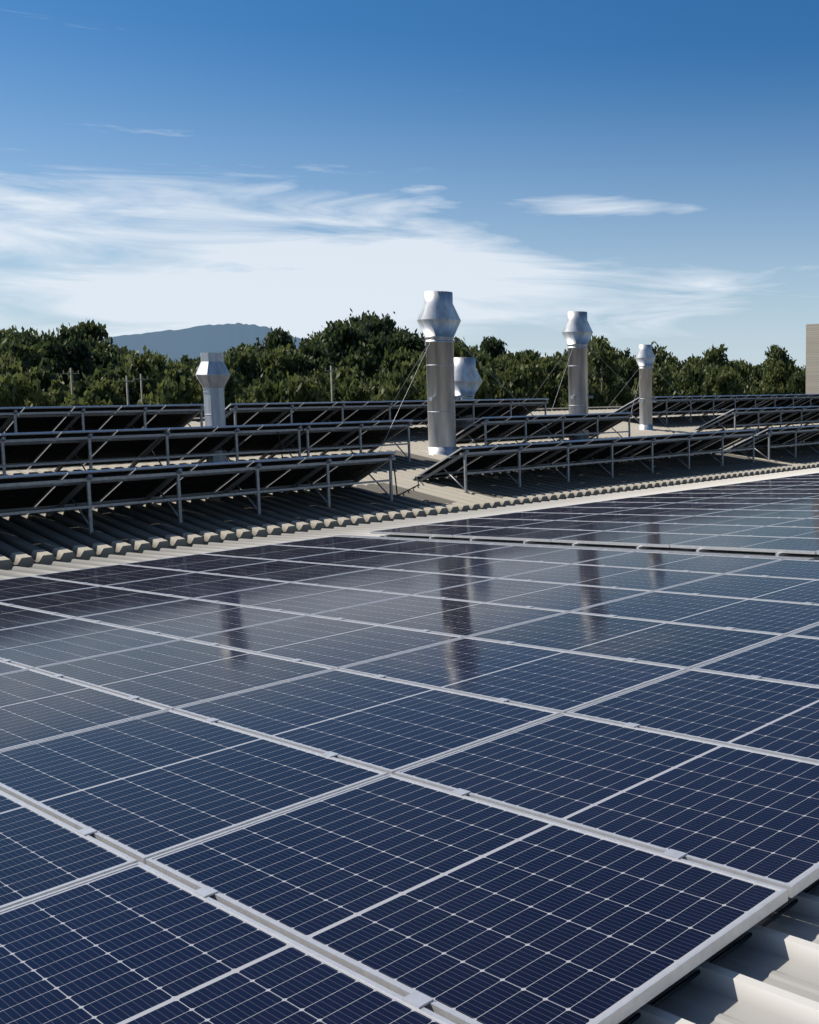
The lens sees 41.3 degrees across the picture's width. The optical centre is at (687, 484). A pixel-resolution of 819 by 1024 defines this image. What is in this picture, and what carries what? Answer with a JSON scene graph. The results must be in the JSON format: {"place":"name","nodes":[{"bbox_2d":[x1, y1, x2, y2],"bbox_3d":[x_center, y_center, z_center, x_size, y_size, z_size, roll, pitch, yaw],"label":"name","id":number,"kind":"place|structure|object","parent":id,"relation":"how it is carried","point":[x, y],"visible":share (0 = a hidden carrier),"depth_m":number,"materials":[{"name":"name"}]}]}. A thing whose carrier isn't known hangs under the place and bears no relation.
{"place":"outdoors","nodes":[
{"label":"outdoors","id":0,"kind":"place"},
{"bbox_2d":[103,323,300,367],"bbox_3d":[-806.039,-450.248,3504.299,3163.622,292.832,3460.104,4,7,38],"label":"distant hills","id":1,"kind":"structure","parent":0,"point":[193,342],"depth_m":3610.81,"materials":[{"name":"blue"}]},
{"bbox_2d":[0,408,818,569],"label":"roof","id":2,"kind":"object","parent":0,"point":[28,541],"visible":0.41,"depth_m":21.00,"materials":[{"name":"grey metal"}]},
{"bbox_2d":[0,404,203,432],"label":"solar panel array","id":3,"kind":"object","parent":2,"relation":"on","point":[50,418],"visible":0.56,"depth_m":24.28,"materials":[{"name":"grey glass"}]},
{"bbox_2d":[0,423,302,475],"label":"solar panel array","id":4,"kind":"object","parent":2,"relation":"on","point":[58,450],"visible":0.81,"depth_m":21.36,"materials":[{"name":"black glass"}]},
{"bbox_2d":[0,451,395,533],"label":"solar panel array","id":5,"kind":"object","parent":2,"relation":"on","point":[53,493],"visible":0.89,"depth_m":18.05,"materials":[{"name":"black glass"}]},
{"bbox_2d":[196,353,229,462],"bbox_3d":[-10.893,-1.696,23.503,0.751,2.652,0.751,1,6,16],"label":"chimney","id":6,"kind":"object","parent":2,"relation":"on","point":[212,374],"visible":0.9,"depth_m":23.29,"materials":[{"name":"metal"}]},
{"bbox_2d":[267,419,412,462],"bbox_3d":[-8.598,-1.006,25.291,1.918,1.165,3.140,4,7,38],"label":"solar panel array","id":7,"kind":"object","parent":2,"relation":"on","point":[323,438],"visible":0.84,"depth_m":25.18,"materials":[{"name":"grey glass"}]},
{"bbox_2d":[225,398,548,426],"bbox_3d":[-8.947,-1.995,31.205,1.918,1.165,11.300,4,7,38],"label":"solar panel array","id":8,"kind":"object","parent":2,"relation":"on","point":[288,413],"visible":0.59,"depth_m":29.97,"materials":[{"name":"grey glass"}]},
{"bbox_2d":[193,406,622,418],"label":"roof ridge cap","id":9,"kind":"object","parent":2,"relation":"on","point":[536,409],"depth_m":42.21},
{"bbox_2d":[417,291,460,455],"bbox_3d":[-6.710,-2.960,27.685,1.153,4.457,1.153,4,7,38],"label":"chimney","id":10,"kind":"object","parent":2,"relation":"on","point":[438,320],"visible":0.98,"depth_m":27.38,"materials":[{"name":"silver metal"}]},
{"bbox_2d":[379,337,535,451],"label":"guy wires","id":11,"kind":"object","parent":2,"relation":"on","point":[414,376],"visible":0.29,"depth_m":28.14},
{"bbox_2d":[454,357,481,427],"bbox_3d":[-7.448,-3.013,34.007,1.195,2.413,1.195,4,7,38],"label":"chimney","id":12,"kind":"object","parent":2,"relation":"on","point":[467,379],"visible":0.63,"depth_m":33.60,"materials":[{"name":"metal"}]},
{"bbox_2d":[456,412,632,445],"bbox_3d":[-4.341,-1.537,30.605,1.918,1.165,6.200,4,7,38],"label":"solar panel array","id":13,"kind":"object","parent":2,"relation":"on","point":[490,430],"visible":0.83,"depth_m":30.18,"materials":[{"name":"grey glass"}]},
{"bbox_2d":[277,432,818,1023],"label":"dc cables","id":14,"kind":"object","parent":2,"relation":"on","point":[715,960],"visible":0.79,"depth_m":2.94,"materials":[{"name":"black rubber"}]},
{"bbox_2d":[562,311,592,440],"bbox_3d":[-3.514,-3.392,32.646,0.989,4.210,0.989,4,7,38],"label":"chimney","id":15,"kind":"object","parent":2,"relation":"on","point":[577,332],"visible":0.92,"depth_m":32.34,"materials":[{"name":"silver metal"}]},
{"bbox_2d":[411,429,756,492],"bbox_3d":[-2.098,-0.750,27.058,1.918,1.095,11.300,4,7,38],"label":"solar panel array","id":16,"kind":"object","parent":2,"relation":"on","point":[479,460],"visible":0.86,"depth_m":25.84,"materials":[{"name":"black glass"}]},
{"bbox_2d":[520,345,673,441],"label":"guy wires","id":17,"kind":"object","parent":2,"relation":"on","point":[560,384],"visible":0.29,"depth_m":32.98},
{"bbox_2d":[635,345,656,430],"bbox_3d":[-1.549,-3.508,37.415,0.833,3.210,0.833,4,7,38],"label":"chimney","id":18,"kind":"object","parent":2,"relation":"on","point":[645,357],"visible":0.94,"depth_m":37.21,"materials":[{"name":"silver metal"}]},
{"bbox_2d":[604,366,714,433],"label":"guy wires","id":19,"kind":"object","parent":2,"relation":"on","point":[636,392],"visible":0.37,"depth_m":37.71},
{"bbox_2d":[612,394,818,423],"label":"solar panel array","id":20,"kind":"object","parent":2,"relation":"on","point":[666,406],"visible":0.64,"depth_m":43.45,"materials":[{"name":"grey glass"}]},
{"bbox_2d":[694,406,818,433],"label":"solar panel array","id":21,"kind":"object","parent":2,"relation":"on","point":[746,418],"visible":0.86,"depth_m":39.37,"materials":[{"name":"grey glass"}]},
{"bbox_2d":[720,425,818,460],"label":"solar panel array","id":22,"kind":"object","parent":2,"relation":"on","point":[783,437],"visible":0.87,"depth_m":33.00,"materials":[{"name":"grey glass"}]},
{"bbox_2d":[0,468,818,1023],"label":"roof","id":23,"kind":"structure","parent":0,"point":[768,974],"depth_m":2.95,"materials":[{"name":"white metal"}]},
{"bbox_2d":[0,536,818,1023],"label":"solar array","id":24,"kind":"object","parent":23,"relation":"on","point":[346,780],"visible":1,"depth_m":4.25,"materials":[{"name":"blue glass"}]},
{"bbox_2d":[336,535,814,560],"bbox_3d":[-2.082,0.811,13.219,8.588,0.577,0.200,4,7,38],"label":"mounting rail","id":25,"kind":"object","parent":23,"relation":"on","point":[702,553],"visible":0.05,"depth_m":12.39,"materials":[{"name":"silver metal"}]},
{"bbox_2d":[370,473,818,555],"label":"solar array","id":26,"kind":"object","parent":23,"relation":"on","point":[779,516],"visible":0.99,"depth_m":15.36,"materials":[{"name":"blue glass"}]},
{"bbox_2d":[0,0,818,369],"label":"sky","id":27,"kind":"structure","parent":0,"point":[649,169],"materials":[{"name":"blue"}]},
{"bbox_2d":[806,324,818,393],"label":"building","id":28,"kind":"structure","parent":0,"point":[812,358],"depth_m":91.87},
{"label":"ground","id":29,"kind":"structure","parent":0,"visible":0},
{"bbox_2d":[63,368,78,393],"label":"utility pole","id":30,"kind":"object","parent":29,"relation":"on","point":[71,378],"visible":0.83,"depth_m":75.00,"materials":[{"name":"concrete"}]},
{"bbox_2d":[119,376,134,404],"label":"utility pole","id":31,"kind":"object","parent":29,"relation":"on","point":[127,391],"visible":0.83,"depth_m":73.34,"materials":[{"name":"concrete"}]},
{"bbox_2d":[133,374,148,404],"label":"utility pole","id":32,"kind":"object","parent":29,"relation":"on","point":[140,379],"visible":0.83,"depth_m":79.03,"materials":[{"name":"concrete"}]},
{"bbox_2d":[325,366,337,401],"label":"utility pole","id":33,"kind":"object","parent":29,"relation":"on","point":[330,370],"visible":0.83,"depth_m":80.82,"materials":[{"name":"concrete"}]},
{"bbox_2d":[0,317,762,368],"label":"tree belt","id":34,"kind":"object","parent":29,"relation":"on","point":[275,337],"depth_m":182.08,"materials":[{"name":"green plant"}]},
{"bbox_2d":[0,311,796,389],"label":"trees","id":35,"kind":"object","parent":29,"relation":"on","point":[65,350],"visible":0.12,"depth_m":130.30,"materials":[{"name":"green plant"}]},
{"bbox_2d":[0,335,803,404],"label":"young trees","id":36,"kind":"object","parent":29,"relation":"on","point":[19,357],"visible":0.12,"depth_m":122.25,"materials":[{"name":"green plant"}]},
{"bbox_2d":[0,338,805,419],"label":"young trees","id":37,"kind":"object","parent":29,"relation":"on","point":[713,379],"visible":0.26,"depth_m":92.35,"materials":[{"name":"green plant"}]},
{"bbox_2d":[112,308,728,366],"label":"trees","id":38,"kind":"object","parent":29,"relation":"on","point":[364,316],"visible":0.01,"depth_m":256.59,"materials":[{"name":"green plant"}]}
]}

